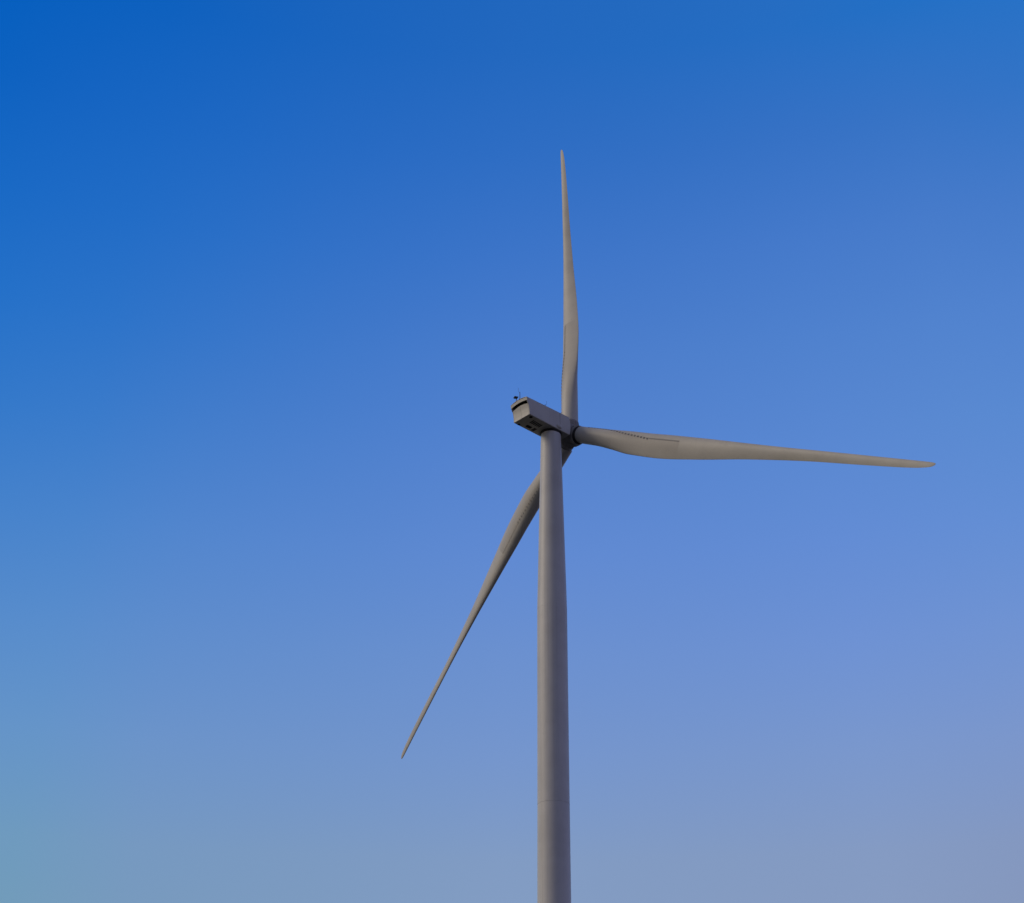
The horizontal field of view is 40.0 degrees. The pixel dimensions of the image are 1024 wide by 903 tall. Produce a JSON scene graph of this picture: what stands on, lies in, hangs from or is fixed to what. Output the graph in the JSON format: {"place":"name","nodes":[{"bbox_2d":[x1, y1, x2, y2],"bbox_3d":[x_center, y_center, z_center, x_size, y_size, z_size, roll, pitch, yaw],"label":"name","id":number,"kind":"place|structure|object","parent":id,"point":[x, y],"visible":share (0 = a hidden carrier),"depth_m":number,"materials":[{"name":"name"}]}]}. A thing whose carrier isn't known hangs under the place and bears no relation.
{"place":"outdoors","nodes":[
{"label":"outdoors","id":0,"kind":"place"},
{"bbox_2d":[0,0,1023,902],"label":"sky","id":1,"kind":"structure","parent":0,"point":[281,281],"materials":[{"name":"blue"}]},
{"bbox_2d":[401,150,935,902],"bbox_3d":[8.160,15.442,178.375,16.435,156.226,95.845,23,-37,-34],"label":"wind turbine","id":2,"kind":"object","parent":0,"point":[563,434],"visible":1,"depth_m":177.00,"materials":[{"name":"paint"}]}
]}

